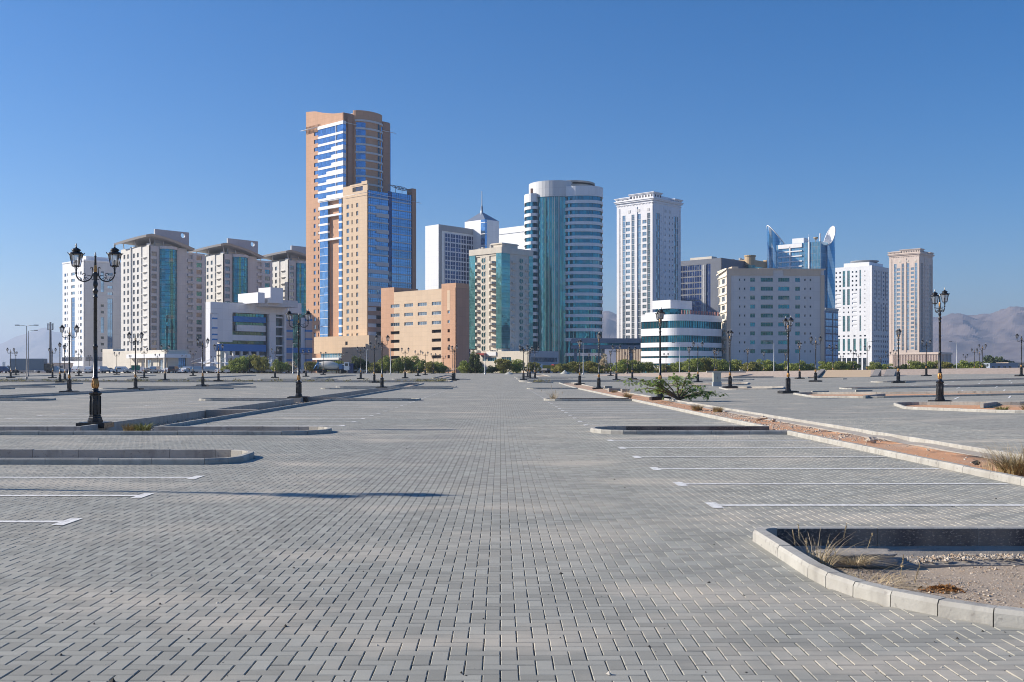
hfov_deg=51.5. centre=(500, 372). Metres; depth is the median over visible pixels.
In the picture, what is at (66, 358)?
window
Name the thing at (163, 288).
winged tower
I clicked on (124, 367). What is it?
parked car
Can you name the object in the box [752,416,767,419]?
stone
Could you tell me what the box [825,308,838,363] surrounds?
glass annex
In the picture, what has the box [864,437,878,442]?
stone
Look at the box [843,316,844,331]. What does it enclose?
window
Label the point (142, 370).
parked car
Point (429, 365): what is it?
tree
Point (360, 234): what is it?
orange tower
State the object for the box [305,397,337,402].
concrete wall
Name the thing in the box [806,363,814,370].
tree
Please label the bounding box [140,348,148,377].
lamp post
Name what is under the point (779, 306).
window
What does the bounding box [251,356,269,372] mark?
tree
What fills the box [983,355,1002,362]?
tree
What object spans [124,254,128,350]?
window
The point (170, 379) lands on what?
kerb
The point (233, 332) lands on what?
window
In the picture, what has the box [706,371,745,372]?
concrete slab
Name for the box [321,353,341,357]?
window
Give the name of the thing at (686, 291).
window
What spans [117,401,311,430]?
gravel
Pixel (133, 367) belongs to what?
sign
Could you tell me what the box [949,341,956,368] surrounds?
street light
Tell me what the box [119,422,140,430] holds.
weed
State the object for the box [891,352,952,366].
tower podium
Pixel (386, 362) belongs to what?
tree
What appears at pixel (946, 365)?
tree
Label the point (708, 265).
window
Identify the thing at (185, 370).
parked car
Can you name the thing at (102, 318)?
window
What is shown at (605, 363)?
tree
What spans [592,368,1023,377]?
embankment
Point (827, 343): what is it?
window
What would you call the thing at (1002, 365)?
building
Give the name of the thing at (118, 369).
parked car
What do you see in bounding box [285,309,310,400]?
lamp post
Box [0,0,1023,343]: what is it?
sky
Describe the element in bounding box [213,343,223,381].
lamp post
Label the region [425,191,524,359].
spire tower
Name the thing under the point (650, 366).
tree
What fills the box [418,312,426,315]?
window
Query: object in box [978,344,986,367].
lamp post
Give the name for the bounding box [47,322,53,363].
telecom mast
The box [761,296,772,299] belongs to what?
window
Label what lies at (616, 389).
concrete block
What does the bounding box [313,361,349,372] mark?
cement mixer truck
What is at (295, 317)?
window
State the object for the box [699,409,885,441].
gravel
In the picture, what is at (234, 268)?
winged tower
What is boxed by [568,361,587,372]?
tree
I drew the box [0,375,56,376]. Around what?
kerb
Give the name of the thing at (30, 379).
kerb
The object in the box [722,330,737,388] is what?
lamp post
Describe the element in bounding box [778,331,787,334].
window
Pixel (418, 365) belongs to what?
tree
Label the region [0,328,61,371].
mountains
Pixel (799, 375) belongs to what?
lamp post
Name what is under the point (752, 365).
tree
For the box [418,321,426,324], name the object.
window
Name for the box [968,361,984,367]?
tree
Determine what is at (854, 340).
window
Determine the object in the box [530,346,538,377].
lamp post
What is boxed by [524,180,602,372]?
round tower
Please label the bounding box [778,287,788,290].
window
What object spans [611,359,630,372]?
tree
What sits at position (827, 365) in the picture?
tree
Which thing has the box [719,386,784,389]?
kerb
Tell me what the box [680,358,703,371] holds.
tree
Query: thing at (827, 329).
window
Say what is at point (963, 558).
gravel
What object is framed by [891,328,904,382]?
lamp post
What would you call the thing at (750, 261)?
tan flats
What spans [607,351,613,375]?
lamp post
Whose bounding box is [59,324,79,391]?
lamp post
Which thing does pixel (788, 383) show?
lamp post
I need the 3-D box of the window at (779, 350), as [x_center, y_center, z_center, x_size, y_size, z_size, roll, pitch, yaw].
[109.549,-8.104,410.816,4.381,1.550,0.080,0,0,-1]
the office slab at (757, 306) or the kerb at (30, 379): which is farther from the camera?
the office slab at (757, 306)
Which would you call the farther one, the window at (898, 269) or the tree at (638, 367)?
the window at (898, 269)
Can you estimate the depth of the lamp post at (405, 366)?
188.01 m
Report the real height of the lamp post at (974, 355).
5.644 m
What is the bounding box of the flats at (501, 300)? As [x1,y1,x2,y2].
[469,242,557,372]
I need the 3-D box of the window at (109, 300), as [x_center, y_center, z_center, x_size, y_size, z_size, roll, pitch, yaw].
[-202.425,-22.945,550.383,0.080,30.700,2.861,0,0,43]
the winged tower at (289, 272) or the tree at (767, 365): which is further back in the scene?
the winged tower at (289, 272)
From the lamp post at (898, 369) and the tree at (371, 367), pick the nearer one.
the lamp post at (898, 369)
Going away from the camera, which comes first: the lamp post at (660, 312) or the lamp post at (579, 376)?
the lamp post at (660, 312)
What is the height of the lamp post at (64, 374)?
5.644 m
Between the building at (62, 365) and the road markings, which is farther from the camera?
the building at (62, 365)
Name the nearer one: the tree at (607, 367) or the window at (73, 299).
the tree at (607, 367)
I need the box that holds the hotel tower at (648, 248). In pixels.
[614,191,683,337]
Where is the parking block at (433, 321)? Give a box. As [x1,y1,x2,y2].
[381,283,468,372]
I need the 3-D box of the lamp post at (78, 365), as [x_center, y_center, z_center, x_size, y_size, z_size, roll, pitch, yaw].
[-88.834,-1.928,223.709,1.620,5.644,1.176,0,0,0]
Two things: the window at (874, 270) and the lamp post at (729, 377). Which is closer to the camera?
the lamp post at (729, 377)
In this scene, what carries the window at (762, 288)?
in the office slab at (757, 306)
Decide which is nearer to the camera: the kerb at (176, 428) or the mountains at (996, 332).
the kerb at (176, 428)
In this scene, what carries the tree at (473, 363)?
on the ground
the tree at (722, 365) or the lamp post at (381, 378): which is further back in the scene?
the tree at (722, 365)
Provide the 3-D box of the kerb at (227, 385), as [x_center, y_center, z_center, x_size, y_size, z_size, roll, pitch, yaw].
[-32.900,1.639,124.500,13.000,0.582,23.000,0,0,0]
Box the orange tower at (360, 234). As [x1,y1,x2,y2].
[302,110,418,372]
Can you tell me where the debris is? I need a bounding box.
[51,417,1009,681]
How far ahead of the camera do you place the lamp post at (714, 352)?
205.95 m
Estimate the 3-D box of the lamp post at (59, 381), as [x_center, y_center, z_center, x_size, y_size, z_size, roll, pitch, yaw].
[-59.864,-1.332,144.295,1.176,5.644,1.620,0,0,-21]
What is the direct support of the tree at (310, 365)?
on the ground
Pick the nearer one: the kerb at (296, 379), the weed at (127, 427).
the weed at (127, 427)
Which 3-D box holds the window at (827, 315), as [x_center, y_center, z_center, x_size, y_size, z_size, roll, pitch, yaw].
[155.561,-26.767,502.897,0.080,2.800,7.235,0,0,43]
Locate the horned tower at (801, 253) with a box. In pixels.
[766,225,835,308]
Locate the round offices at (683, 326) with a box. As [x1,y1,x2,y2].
[641,300,721,372]
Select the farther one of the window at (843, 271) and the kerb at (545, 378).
the window at (843, 271)
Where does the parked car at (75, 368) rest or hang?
on the ground
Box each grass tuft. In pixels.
[758,522,872,567]
[816,554,1001,602]
[818,541,930,567]
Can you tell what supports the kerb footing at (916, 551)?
on the soil at (984, 577)
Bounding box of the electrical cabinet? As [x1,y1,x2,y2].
[712,373,721,385]
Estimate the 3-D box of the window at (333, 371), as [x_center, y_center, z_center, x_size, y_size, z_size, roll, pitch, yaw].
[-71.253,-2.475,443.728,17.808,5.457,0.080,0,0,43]
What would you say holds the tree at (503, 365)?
on the ground
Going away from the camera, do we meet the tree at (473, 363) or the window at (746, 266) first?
the tree at (473, 363)
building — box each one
[43,363,73,372]
[102,349,190,372]
[984,363,1018,367]
[1007,362,1023,367]
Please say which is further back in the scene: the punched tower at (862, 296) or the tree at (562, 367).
the punched tower at (862, 296)
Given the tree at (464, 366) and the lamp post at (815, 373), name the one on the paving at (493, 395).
the lamp post at (815, 373)
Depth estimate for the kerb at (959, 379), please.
112.01 m
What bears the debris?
on the paving at (374, 528)
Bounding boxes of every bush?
[618,373,727,400]
[948,437,1023,471]
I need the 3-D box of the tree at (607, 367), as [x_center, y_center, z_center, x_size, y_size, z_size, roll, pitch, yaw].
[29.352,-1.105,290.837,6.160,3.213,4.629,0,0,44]
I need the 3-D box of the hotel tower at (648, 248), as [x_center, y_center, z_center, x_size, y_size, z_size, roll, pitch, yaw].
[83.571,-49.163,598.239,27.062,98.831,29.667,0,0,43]
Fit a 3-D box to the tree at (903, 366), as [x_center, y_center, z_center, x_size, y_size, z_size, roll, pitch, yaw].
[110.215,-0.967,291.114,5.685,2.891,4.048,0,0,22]
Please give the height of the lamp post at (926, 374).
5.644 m
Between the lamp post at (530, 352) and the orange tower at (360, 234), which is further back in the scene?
the orange tower at (360, 234)
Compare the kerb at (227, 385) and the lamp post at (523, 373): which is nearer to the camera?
the kerb at (227, 385)
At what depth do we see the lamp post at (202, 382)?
120.21 m
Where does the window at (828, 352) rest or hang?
in the glass annex
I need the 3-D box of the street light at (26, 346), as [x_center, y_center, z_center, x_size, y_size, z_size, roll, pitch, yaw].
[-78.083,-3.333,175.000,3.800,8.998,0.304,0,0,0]
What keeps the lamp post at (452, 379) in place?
on the paving at (493, 395)
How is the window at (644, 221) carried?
in the hotel tower at (648, 248)
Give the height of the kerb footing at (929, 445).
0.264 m
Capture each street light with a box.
[15,325,38,378]
[28,330,37,376]
[672,342,679,371]
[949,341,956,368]
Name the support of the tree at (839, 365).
on the ground
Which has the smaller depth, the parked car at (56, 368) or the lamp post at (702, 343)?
the lamp post at (702, 343)
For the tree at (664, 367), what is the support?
on the ground
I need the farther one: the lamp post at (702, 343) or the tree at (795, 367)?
the tree at (795, 367)
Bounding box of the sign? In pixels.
[131,365,139,372]
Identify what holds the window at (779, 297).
in the office slab at (757, 306)
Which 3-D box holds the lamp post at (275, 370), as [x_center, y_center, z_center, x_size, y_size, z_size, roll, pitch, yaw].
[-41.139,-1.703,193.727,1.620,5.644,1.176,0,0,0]
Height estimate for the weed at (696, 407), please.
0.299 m
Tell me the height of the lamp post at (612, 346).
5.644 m
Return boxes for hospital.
[206,287,311,372]
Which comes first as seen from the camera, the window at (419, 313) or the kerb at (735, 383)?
the kerb at (735, 383)
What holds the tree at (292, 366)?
on the ground
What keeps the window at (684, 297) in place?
in the glass offices
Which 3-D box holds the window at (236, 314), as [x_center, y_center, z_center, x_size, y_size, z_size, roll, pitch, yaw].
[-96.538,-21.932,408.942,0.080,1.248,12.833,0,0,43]
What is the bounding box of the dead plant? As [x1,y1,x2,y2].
[917,583,966,593]
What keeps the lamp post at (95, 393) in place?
on the paving at (374, 528)
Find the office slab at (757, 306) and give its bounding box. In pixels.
[716,267,825,370]
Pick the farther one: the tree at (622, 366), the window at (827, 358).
the window at (827, 358)
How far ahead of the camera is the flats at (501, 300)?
502.17 m
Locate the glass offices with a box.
[681,256,744,315]
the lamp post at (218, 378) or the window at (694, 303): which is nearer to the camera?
the lamp post at (218, 378)
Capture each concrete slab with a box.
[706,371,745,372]
[732,376,773,377]
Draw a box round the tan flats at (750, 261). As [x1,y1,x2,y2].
[733,255,766,267]
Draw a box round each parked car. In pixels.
[0,366,9,372]
[54,366,65,372]
[71,366,87,372]
[84,366,98,372]
[98,366,111,372]
[110,368,125,372]
[115,366,130,372]
[124,368,138,372]
[138,368,152,372]
[149,366,160,372]
[161,368,172,372]
[168,366,178,372]
[178,368,191,372]
[190,366,206,372]
[205,366,220,372]
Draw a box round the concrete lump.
[814,548,898,566]
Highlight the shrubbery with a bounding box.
[231,366,818,372]
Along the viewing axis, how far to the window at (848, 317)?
762.19 m
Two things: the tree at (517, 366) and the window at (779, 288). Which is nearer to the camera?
the tree at (517, 366)
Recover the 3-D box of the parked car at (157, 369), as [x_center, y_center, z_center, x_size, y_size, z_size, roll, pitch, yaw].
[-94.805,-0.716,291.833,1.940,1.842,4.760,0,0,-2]
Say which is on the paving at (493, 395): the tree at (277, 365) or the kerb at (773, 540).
the kerb at (773, 540)
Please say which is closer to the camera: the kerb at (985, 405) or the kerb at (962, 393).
the kerb at (985, 405)
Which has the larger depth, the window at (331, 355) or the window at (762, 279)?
the window at (331, 355)
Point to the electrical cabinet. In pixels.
(716, 379)
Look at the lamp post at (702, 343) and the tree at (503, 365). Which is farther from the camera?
the tree at (503, 365)
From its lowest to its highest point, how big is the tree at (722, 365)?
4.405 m
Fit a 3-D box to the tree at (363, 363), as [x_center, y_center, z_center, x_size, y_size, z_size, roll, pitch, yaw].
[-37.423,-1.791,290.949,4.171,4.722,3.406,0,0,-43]
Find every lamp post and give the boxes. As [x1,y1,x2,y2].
[6,347,15,377]
[48,347,56,377]
[55,342,64,382]
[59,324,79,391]
[61,345,67,379]
[67,243,122,427]
[75,350,82,375]
[127,331,143,389]
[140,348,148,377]
[160,345,169,379]
[196,337,208,386]
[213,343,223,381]
[271,348,278,377]
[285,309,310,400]
[302,350,309,376]
[356,347,364,378]
[369,341,379,382]
[375,334,389,387]
[401,347,408,377]
[423,352,428,374]
[448,345,457,380]
[451,346,459,379]
[518,345,528,379]
[524,349,530,376]
[527,346,533,377]
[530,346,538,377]
[574,339,584,384]
[592,331,604,388]
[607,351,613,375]
[611,345,621,379]
[628,347,636,378]
[649,307,670,400]
[685,347,693,378]
[692,341,703,381]
[713,348,715,370]
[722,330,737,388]
[777,316,798,393]
[795,342,804,378]
[809,335,822,381]
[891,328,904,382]
[921,339,931,375]
[928,287,951,401]
[971,348,977,367]
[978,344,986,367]
[1014,334,1023,375]
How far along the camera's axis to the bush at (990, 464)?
18.26 m
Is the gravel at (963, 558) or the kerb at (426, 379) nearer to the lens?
the gravel at (963, 558)
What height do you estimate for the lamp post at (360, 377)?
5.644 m
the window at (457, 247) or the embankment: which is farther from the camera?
the window at (457, 247)
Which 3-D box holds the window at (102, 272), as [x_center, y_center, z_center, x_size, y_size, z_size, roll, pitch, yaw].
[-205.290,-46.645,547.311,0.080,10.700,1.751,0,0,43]
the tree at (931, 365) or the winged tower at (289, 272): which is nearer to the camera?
the tree at (931, 365)
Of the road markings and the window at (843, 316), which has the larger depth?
the window at (843, 316)
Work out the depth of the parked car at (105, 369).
289.66 m
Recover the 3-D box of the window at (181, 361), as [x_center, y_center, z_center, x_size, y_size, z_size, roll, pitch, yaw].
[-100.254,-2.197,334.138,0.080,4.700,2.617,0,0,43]
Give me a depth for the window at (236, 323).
408.57 m
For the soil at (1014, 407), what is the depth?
47.53 m
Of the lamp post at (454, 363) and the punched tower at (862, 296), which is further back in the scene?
the punched tower at (862, 296)
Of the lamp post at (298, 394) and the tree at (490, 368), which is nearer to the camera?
the lamp post at (298, 394)
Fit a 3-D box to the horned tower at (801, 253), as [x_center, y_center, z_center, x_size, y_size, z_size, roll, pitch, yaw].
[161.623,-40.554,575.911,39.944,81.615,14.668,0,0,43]
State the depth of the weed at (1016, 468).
17.20 m
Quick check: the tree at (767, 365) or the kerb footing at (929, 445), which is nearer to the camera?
the kerb footing at (929, 445)
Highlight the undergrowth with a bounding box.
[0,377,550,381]
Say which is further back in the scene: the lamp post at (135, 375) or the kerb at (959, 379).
the kerb at (959, 379)
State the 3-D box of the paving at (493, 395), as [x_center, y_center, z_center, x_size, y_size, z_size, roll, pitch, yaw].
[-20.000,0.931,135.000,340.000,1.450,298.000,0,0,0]
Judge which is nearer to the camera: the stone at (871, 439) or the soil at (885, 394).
the stone at (871, 439)
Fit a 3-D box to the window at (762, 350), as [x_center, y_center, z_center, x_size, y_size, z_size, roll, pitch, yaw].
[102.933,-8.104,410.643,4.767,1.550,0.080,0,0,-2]
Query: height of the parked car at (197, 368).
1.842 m
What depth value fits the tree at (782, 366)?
289.72 m
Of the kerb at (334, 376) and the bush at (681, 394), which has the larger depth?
the kerb at (334, 376)
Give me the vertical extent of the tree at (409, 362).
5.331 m
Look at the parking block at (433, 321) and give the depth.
381.95 m
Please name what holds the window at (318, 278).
in the orange tower at (360, 234)
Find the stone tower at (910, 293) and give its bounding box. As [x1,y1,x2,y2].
[887,248,934,363]
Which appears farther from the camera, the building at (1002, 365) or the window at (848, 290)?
the window at (848, 290)
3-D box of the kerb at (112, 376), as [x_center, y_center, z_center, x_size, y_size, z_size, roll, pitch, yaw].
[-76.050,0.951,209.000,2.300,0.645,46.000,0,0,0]
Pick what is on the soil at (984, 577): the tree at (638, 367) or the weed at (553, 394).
the weed at (553, 394)
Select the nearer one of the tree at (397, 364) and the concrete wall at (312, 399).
the concrete wall at (312, 399)
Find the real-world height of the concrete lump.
0.132 m
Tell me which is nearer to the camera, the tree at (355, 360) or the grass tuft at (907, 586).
the grass tuft at (907, 586)
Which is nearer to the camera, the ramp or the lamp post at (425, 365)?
the ramp
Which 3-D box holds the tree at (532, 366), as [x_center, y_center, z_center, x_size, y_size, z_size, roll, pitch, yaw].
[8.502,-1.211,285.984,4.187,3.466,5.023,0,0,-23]
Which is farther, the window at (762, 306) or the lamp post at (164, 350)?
the window at (762, 306)
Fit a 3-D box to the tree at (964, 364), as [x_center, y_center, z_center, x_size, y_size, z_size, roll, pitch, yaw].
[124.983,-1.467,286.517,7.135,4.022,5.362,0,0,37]
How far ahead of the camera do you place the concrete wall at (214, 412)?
43.00 m
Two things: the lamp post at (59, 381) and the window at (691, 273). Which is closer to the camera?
the lamp post at (59, 381)
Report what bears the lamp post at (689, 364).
on the paving at (493, 395)
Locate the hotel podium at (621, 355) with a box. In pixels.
[617,349,640,372]
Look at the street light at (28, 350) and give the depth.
214.94 m
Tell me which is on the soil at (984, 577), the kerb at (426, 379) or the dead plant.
the dead plant
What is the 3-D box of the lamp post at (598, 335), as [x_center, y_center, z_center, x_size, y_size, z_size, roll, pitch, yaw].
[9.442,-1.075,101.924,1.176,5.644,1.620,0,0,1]
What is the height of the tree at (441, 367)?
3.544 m
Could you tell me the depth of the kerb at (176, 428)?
31.23 m
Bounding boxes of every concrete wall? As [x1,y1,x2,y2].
[205,409,257,417]
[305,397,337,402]
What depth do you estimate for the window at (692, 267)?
654.80 m
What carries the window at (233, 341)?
in the hospital
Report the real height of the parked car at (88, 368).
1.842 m
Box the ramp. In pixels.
[817,369,896,377]
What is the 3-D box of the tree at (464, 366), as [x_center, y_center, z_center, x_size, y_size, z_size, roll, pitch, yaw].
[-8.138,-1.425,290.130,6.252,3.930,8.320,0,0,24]
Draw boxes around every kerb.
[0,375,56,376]
[0,379,58,379]
[0,383,82,387]
[0,388,233,400]
[0,388,452,434]
[0,449,253,464]
[1,380,451,381]
[71,375,155,377]
[125,379,199,379]
[133,383,255,387]
[191,375,255,377]
[259,379,336,379]
[312,375,355,377]
[336,383,456,387]
[392,379,469,379]
[516,378,571,378]
[518,379,753,380]
[519,380,742,381]
[527,382,1023,628]
[663,382,748,385]
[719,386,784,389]
[793,390,1023,397]
[839,383,1023,388]
[863,393,884,398]
[871,378,1023,381]
[894,401,1023,412]
[980,402,996,407]
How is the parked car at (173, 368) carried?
on the ground
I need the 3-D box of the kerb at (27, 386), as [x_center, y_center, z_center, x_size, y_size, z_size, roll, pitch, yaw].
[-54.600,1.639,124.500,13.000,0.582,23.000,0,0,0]
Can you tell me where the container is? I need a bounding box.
[348,363,353,372]
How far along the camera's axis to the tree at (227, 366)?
288.31 m
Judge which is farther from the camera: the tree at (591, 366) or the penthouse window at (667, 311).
the penthouse window at (667, 311)
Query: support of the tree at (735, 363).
on the ground
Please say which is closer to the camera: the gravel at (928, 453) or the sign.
the gravel at (928, 453)
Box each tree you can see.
[220,359,239,372]
[229,355,253,372]
[244,354,259,368]
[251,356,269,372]
[270,359,292,372]
[284,361,297,371]
[304,361,322,372]
[327,361,343,372]
[351,356,363,371]
[359,359,368,372]
[365,362,379,372]
[375,355,392,372]
[391,356,405,372]
[402,355,418,372]
[412,359,426,372]
[423,361,436,371]
[434,361,448,372]
[456,360,484,372]
[468,350,482,372]
[486,365,499,372]
[494,358,514,372]
[509,359,524,372]
[524,362,540,371]
[550,363,574,371]
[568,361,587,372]
[580,360,605,372]
[599,352,609,369]
[601,363,612,372]
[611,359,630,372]
[623,359,645,372]
[642,362,657,372]
[654,364,671,371]
[667,361,687,372]
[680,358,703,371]
[698,356,713,370]
[711,359,733,370]
[728,359,743,370]
[738,361,763,370]
[756,359,780,370]
[776,361,790,370]
[784,360,809,370]
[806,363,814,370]
[818,361,831,369]
[831,361,849,369]
[845,361,860,369]
[866,361,882,369]
[878,363,892,369]
[893,364,907,368]
[906,360,924,368]
[922,360,937,368]
[935,361,955,368]
[952,360,973,368]
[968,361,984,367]
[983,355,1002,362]
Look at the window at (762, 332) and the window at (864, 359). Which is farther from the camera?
the window at (864, 359)
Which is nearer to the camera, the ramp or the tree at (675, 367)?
the ramp
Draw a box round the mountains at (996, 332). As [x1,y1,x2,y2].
[602,306,1023,371]
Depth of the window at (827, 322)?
502.98 m
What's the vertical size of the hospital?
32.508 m
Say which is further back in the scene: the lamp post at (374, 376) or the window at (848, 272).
the window at (848, 272)
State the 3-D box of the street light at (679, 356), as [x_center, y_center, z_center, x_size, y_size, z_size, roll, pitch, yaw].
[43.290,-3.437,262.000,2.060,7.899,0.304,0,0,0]
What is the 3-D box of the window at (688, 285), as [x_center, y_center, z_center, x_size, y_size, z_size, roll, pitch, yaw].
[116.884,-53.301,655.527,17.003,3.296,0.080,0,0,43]
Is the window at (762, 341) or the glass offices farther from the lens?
the glass offices
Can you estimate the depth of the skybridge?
455.66 m
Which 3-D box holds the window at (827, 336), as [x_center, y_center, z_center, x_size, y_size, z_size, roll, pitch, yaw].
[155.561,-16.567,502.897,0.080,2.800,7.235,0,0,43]
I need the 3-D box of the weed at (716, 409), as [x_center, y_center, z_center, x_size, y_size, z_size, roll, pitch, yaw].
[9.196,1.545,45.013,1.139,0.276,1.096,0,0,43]
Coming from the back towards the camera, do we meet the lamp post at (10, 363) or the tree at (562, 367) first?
the tree at (562, 367)
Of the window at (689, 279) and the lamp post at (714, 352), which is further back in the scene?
the window at (689, 279)
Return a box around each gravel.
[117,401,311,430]
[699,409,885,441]
[831,565,1023,607]
[857,441,992,466]
[901,552,1023,562]
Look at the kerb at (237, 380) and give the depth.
156.87 m
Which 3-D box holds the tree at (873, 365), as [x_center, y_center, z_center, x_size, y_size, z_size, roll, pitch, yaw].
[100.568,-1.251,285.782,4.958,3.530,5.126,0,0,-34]
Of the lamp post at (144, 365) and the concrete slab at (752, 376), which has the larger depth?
the lamp post at (144, 365)
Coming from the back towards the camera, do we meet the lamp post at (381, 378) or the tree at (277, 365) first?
the tree at (277, 365)
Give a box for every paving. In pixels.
[0,373,1023,433]
[0,418,1023,681]
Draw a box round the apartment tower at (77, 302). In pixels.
[61,256,120,372]
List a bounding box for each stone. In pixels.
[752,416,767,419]
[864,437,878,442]
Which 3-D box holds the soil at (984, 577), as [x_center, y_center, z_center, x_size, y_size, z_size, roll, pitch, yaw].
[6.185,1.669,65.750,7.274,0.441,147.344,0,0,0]
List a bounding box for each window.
[62,357,81,360]
[72,297,74,356]
[101,271,103,291]
[101,317,103,332]
[107,298,112,348]
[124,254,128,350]
[178,358,185,367]
[219,340,263,344]
[232,331,263,335]
[235,313,263,316]
[235,322,263,325]
[292,314,303,367]
[317,360,340,372]
[318,278,318,336]
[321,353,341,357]
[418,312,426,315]
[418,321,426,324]
[432,311,440,314]
[445,233,472,359]
[488,357,495,360]
[531,357,556,361]
[572,343,640,344]
[626,213,677,337]
[655,308,689,314]
[681,265,700,270]
[681,271,700,276]
[681,277,700,282]
[681,283,700,288]
[681,288,700,294]
[681,294,700,300]
[691,306,700,311]
[692,300,700,305]
[707,264,709,314]
[745,265,755,267]
[761,278,772,281]
[761,287,772,290]
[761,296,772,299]
[761,305,772,308]
[761,314,772,317]
[761,322,772,325]
[761,331,772,334]
[761,340,772,343]
[761,349,772,352]
[778,278,788,281]
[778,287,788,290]
[778,296,788,299]
[778,305,788,308]
[778,314,788,317]
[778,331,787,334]
[778,340,786,343]
[778,349,786,352]
[825,312,832,318]
[825,320,832,325]
[825,327,832,332]
[825,334,832,339]
[825,341,832,347]
[825,349,832,354]
[825,356,832,361]
[836,270,886,354]
[843,271,844,286]
[843,289,844,304]
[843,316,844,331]
[847,271,849,286]
[847,289,849,304]
[847,316,849,331]
[853,339,855,350]
[863,358,865,369]
[897,267,913,348]
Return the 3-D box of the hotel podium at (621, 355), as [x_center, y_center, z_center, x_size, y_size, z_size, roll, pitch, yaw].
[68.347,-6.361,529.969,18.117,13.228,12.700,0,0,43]
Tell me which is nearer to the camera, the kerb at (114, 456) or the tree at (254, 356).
the kerb at (114, 456)
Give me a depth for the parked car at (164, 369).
295.27 m
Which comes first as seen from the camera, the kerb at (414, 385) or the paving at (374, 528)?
the paving at (374, 528)
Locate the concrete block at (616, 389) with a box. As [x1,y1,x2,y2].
[608,388,620,391]
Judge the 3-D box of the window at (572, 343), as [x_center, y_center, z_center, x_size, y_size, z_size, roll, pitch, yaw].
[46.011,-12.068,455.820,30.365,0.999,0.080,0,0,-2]
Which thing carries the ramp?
on the paving at (493, 395)
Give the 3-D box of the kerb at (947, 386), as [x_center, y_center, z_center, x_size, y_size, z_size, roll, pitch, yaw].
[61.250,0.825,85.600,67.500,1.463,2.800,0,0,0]
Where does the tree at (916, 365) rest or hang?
on the ground
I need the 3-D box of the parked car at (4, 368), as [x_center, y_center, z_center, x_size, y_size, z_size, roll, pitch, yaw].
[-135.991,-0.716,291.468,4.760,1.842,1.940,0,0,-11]
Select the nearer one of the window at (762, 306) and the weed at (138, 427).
the weed at (138, 427)
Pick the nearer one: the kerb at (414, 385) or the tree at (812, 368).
the kerb at (414, 385)
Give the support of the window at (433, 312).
in the parking block at (433, 321)
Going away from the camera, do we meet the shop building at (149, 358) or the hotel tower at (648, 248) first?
the shop building at (149, 358)
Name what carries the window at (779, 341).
in the office slab at (757, 306)
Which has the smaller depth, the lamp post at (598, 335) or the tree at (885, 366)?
the lamp post at (598, 335)
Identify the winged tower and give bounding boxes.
[115,229,204,372]
[189,238,271,372]
[260,245,305,314]
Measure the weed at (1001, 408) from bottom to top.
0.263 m
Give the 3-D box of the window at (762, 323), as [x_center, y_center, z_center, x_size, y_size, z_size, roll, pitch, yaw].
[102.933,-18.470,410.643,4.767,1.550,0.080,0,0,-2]
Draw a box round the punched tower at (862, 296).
[835,260,888,369]
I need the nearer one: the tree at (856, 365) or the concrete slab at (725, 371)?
the concrete slab at (725, 371)
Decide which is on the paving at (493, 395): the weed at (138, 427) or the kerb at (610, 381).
the kerb at (610, 381)
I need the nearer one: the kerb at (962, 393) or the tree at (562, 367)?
the kerb at (962, 393)
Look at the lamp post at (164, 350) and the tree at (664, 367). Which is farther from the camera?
the tree at (664, 367)
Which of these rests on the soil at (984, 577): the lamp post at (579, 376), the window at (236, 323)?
the lamp post at (579, 376)
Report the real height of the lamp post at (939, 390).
5.560 m
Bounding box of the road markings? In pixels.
[0,380,1023,524]
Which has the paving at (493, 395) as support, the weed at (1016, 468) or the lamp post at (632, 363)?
the lamp post at (632, 363)
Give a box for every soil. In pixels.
[563,383,1023,607]
[810,393,993,395]
[905,405,1022,409]
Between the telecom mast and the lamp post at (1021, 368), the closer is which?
the lamp post at (1021, 368)
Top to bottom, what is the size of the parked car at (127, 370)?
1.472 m
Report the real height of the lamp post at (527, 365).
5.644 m
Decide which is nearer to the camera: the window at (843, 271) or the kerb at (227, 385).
the kerb at (227, 385)
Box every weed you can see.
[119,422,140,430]
[131,422,156,430]
[541,385,562,398]
[688,404,705,409]
[711,406,727,411]
[972,452,1023,474]
[994,405,1011,409]
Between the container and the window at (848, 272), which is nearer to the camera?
the container
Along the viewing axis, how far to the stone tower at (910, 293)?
853.97 m
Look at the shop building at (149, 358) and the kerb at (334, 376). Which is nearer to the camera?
the kerb at (334, 376)
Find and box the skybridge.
[571,338,640,372]
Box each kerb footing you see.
[633,394,1016,459]
[792,546,1023,568]
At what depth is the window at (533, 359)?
485.18 m
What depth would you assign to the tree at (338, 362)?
299.15 m
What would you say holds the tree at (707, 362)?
on the ground
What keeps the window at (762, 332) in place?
in the office slab at (757, 306)
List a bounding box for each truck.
[11,359,53,372]
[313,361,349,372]
[533,364,551,372]
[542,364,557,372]
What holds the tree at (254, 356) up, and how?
on the ground
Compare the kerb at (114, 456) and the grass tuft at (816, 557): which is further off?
the kerb at (114, 456)
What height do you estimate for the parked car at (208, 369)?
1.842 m
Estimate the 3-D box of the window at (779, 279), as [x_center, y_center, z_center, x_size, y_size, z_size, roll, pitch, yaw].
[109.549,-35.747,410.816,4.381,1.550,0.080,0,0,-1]
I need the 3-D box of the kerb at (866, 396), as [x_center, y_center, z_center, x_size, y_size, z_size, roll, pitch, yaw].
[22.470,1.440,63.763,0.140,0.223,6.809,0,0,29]
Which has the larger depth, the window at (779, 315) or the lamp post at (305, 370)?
the window at (779, 315)

